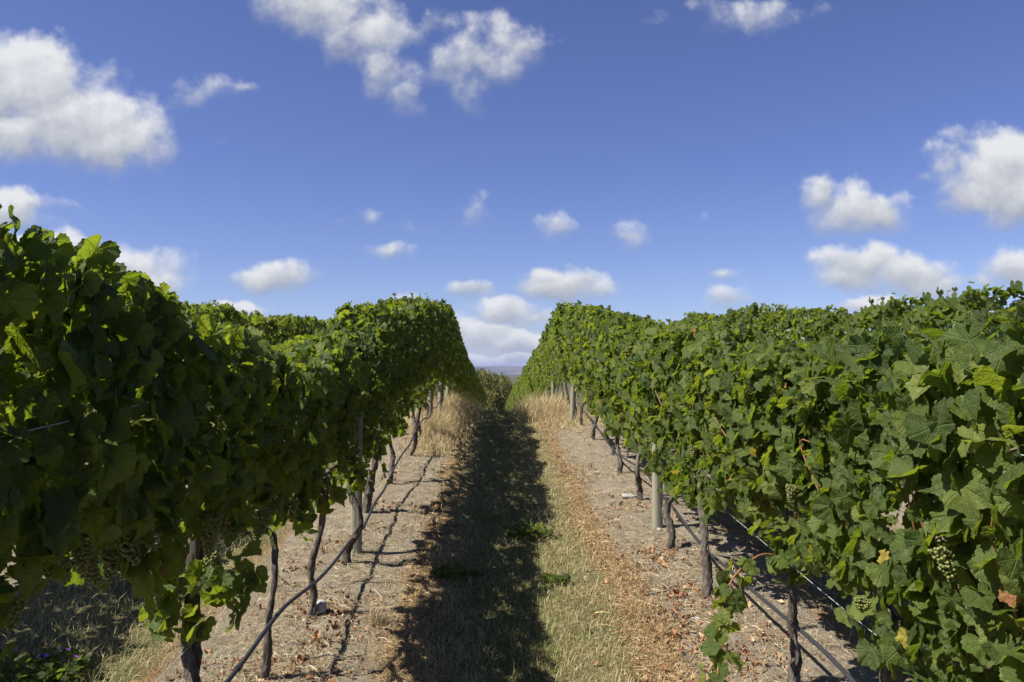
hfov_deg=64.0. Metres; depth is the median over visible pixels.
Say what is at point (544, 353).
grape vine
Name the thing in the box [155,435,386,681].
trellis wire
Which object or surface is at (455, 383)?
grape vine
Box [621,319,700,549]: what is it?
grape vine
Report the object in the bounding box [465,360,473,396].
grape vine
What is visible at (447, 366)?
grape vine
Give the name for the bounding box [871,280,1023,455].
grape vine
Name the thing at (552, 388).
wooden post
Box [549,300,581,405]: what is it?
grape vine
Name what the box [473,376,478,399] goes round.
grape vine
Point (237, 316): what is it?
grape vine
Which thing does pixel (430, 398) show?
wooden post
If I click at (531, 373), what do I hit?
grape vine
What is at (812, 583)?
trellis wire
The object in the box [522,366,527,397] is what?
grape vine
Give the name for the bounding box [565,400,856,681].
drip pipe
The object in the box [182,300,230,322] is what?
grape vine
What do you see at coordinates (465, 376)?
grape vine
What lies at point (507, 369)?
hills
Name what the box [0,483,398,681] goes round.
grass
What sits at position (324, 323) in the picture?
grape vine
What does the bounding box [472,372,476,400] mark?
grape vine
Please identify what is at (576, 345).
grape vine
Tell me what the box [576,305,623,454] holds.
grape vine
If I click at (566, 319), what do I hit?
grape vine
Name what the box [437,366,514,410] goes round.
willow tree
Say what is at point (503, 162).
sky
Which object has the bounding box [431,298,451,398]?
grape vine
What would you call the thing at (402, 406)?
grape vine
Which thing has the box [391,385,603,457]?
tall dry grass
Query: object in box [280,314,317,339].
grape vine
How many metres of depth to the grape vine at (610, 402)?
9.33 m
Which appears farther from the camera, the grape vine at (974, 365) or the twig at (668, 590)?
the twig at (668, 590)
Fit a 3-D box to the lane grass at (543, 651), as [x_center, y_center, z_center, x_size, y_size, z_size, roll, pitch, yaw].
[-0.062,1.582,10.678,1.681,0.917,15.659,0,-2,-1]
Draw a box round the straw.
[15,423,950,681]
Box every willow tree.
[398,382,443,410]
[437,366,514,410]
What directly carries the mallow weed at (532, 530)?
on the ground at (618, 488)
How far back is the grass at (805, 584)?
5.35 m
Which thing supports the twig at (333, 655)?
on the ground at (618, 488)
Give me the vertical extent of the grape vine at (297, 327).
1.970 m
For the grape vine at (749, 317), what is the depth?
12.42 m
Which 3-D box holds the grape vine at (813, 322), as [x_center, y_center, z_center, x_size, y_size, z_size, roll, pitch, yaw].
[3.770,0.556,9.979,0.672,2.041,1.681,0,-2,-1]
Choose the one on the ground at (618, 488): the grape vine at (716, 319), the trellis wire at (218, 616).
the grape vine at (716, 319)
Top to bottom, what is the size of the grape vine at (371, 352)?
1.843 m
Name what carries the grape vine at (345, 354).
on the ground at (618, 488)
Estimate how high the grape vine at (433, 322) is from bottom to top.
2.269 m
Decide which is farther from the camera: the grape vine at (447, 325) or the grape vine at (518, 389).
the grape vine at (518, 389)
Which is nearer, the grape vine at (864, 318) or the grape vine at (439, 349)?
the grape vine at (864, 318)
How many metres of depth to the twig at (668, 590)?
5.29 m
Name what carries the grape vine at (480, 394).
on the ground at (618, 488)
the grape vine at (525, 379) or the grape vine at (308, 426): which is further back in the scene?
the grape vine at (525, 379)
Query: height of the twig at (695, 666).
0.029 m
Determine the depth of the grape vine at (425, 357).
10.44 m
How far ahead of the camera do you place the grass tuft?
4.80 m
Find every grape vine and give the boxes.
[0,204,205,661]
[0,364,34,426]
[2,368,95,417]
[6,285,298,681]
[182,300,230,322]
[190,300,261,329]
[202,347,334,681]
[230,314,288,345]
[261,313,306,342]
[269,335,363,620]
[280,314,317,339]
[290,323,391,565]
[306,319,326,334]
[326,299,413,512]
[360,297,422,484]
[386,293,434,456]
[397,293,440,438]
[422,300,447,426]
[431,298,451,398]
[435,304,456,402]
[438,326,457,403]
[445,319,459,389]
[445,338,463,395]
[449,327,462,395]
[454,356,468,395]
[455,345,467,394]
[458,357,469,399]
[461,361,469,395]
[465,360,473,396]
[468,361,475,398]
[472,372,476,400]
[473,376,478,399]
[478,381,482,405]
[511,386,514,406]
[516,377,520,404]
[517,376,522,400]
[519,376,524,402]
[520,371,525,398]
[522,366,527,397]
[523,368,531,400]
[524,360,532,399]
[524,370,534,400]
[529,357,540,399]
[530,356,536,396]
[532,350,543,397]
[534,347,550,397]
[538,338,555,395]
[541,330,556,392]
[545,323,563,397]
[547,310,568,398]
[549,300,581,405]
[557,304,592,416]
[561,304,599,425]
[567,304,611,438]
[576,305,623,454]
[587,310,646,473]
[601,312,674,500]
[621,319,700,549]
[654,320,789,598]
[670,311,707,326]
[685,313,723,326]
[698,330,863,681]
[703,314,732,329]
[724,302,787,334]
[749,305,824,341]
[774,321,1023,681]
[780,304,869,345]
[822,292,936,401]
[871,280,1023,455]
[876,299,1023,681]
[959,304,1021,482]
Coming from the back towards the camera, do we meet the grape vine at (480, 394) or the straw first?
the grape vine at (480, 394)
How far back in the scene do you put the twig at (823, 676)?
4.07 m
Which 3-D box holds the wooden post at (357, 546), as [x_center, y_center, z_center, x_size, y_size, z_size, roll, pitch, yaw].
[-1.183,1.009,6.244,0.085,1.400,0.085,1,-2,-14]
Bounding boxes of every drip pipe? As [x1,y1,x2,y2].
[224,396,444,681]
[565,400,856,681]
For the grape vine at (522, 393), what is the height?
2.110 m
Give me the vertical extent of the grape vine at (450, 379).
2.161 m
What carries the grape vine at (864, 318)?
on the ground at (618, 488)
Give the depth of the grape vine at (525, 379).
30.80 m
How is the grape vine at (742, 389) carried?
on the ground at (618, 488)
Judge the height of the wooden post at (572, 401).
1.880 m
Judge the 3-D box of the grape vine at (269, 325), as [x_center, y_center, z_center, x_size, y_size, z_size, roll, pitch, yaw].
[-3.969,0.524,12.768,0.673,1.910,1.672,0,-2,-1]
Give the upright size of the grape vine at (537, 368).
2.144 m
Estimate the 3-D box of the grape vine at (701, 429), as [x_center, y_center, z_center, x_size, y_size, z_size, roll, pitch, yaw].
[1.329,0.770,5.300,0.654,1.854,1.690,0,-2,-1]
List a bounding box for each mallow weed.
[0,644,91,681]
[430,560,480,579]
[507,522,555,538]
[540,571,570,584]
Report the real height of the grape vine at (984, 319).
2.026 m
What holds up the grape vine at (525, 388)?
on the ground at (618, 488)
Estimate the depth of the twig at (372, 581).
5.52 m
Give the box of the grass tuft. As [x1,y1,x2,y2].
[357,603,392,628]
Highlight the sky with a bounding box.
[0,0,1023,365]
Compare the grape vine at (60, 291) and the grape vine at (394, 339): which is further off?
the grape vine at (394, 339)
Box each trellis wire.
[1,359,335,436]
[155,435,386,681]
[725,510,918,669]
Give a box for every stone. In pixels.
[316,599,326,614]
[622,493,637,498]
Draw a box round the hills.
[474,366,522,373]
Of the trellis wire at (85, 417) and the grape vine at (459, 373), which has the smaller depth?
the trellis wire at (85, 417)
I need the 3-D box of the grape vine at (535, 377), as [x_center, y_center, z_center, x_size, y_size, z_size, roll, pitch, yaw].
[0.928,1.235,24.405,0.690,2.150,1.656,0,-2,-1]
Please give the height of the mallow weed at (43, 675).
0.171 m
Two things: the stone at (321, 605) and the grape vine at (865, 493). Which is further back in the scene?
the stone at (321, 605)
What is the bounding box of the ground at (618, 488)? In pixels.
[0,374,1021,681]
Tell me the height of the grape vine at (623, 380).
1.964 m
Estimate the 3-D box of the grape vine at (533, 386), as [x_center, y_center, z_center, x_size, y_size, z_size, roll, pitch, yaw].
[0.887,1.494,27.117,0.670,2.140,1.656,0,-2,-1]
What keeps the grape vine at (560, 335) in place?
on the ground at (618, 488)
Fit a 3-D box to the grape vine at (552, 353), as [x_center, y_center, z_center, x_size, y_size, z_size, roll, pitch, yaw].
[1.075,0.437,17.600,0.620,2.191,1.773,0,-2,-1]
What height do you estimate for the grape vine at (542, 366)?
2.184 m
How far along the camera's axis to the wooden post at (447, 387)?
18.31 m
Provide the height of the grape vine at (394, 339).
2.040 m
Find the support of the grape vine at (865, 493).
on the ground at (618, 488)
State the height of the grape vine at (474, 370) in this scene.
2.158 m
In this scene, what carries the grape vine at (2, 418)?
on the ground at (618, 488)
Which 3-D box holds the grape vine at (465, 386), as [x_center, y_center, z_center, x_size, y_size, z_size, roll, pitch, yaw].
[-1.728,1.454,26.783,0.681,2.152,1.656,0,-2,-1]
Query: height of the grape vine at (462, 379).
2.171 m
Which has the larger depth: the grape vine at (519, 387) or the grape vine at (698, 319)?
the grape vine at (519, 387)
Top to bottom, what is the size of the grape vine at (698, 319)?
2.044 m
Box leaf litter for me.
[133,429,878,681]
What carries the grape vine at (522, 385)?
on the ground at (618, 488)
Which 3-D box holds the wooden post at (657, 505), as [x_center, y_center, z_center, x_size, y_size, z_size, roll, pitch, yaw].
[1.242,0.993,7.012,0.085,1.400,0.085,1,-2,-14]
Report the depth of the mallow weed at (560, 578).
5.53 m
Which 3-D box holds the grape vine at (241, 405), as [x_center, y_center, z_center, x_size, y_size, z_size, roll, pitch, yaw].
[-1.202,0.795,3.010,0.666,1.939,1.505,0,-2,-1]
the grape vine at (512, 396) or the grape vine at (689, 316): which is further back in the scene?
the grape vine at (512, 396)
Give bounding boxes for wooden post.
[351,400,362,555]
[428,374,432,420]
[438,366,443,409]
[445,380,449,401]
[551,381,554,397]
[570,378,575,420]
[652,404,662,528]
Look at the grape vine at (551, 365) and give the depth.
18.92 m
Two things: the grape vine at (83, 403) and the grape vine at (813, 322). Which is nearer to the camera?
the grape vine at (83, 403)
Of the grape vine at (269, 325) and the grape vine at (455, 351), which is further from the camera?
the grape vine at (455, 351)
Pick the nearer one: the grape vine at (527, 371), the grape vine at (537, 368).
the grape vine at (537, 368)
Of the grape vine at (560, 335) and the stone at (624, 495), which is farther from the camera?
the grape vine at (560, 335)
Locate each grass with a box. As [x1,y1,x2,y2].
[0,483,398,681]
[347,409,705,681]
[370,409,652,681]
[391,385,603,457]
[644,477,971,644]
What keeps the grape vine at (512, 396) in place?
on the ground at (618, 488)
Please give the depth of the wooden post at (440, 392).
15.53 m
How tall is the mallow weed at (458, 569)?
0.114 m
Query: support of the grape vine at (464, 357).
on the ground at (618, 488)
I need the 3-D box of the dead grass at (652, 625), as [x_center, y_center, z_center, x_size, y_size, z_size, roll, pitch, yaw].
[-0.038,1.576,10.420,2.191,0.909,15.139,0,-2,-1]
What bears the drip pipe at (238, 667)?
attached to the wooden post at (357, 546)
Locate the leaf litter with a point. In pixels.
(672, 633)
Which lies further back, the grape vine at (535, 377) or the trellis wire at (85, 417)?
the grape vine at (535, 377)
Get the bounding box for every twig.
[304,654,366,658]
[352,580,400,582]
[645,587,698,594]
[680,655,709,673]
[800,672,847,679]
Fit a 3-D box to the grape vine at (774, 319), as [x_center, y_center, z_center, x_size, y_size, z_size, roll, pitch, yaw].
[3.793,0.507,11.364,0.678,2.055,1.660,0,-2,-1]

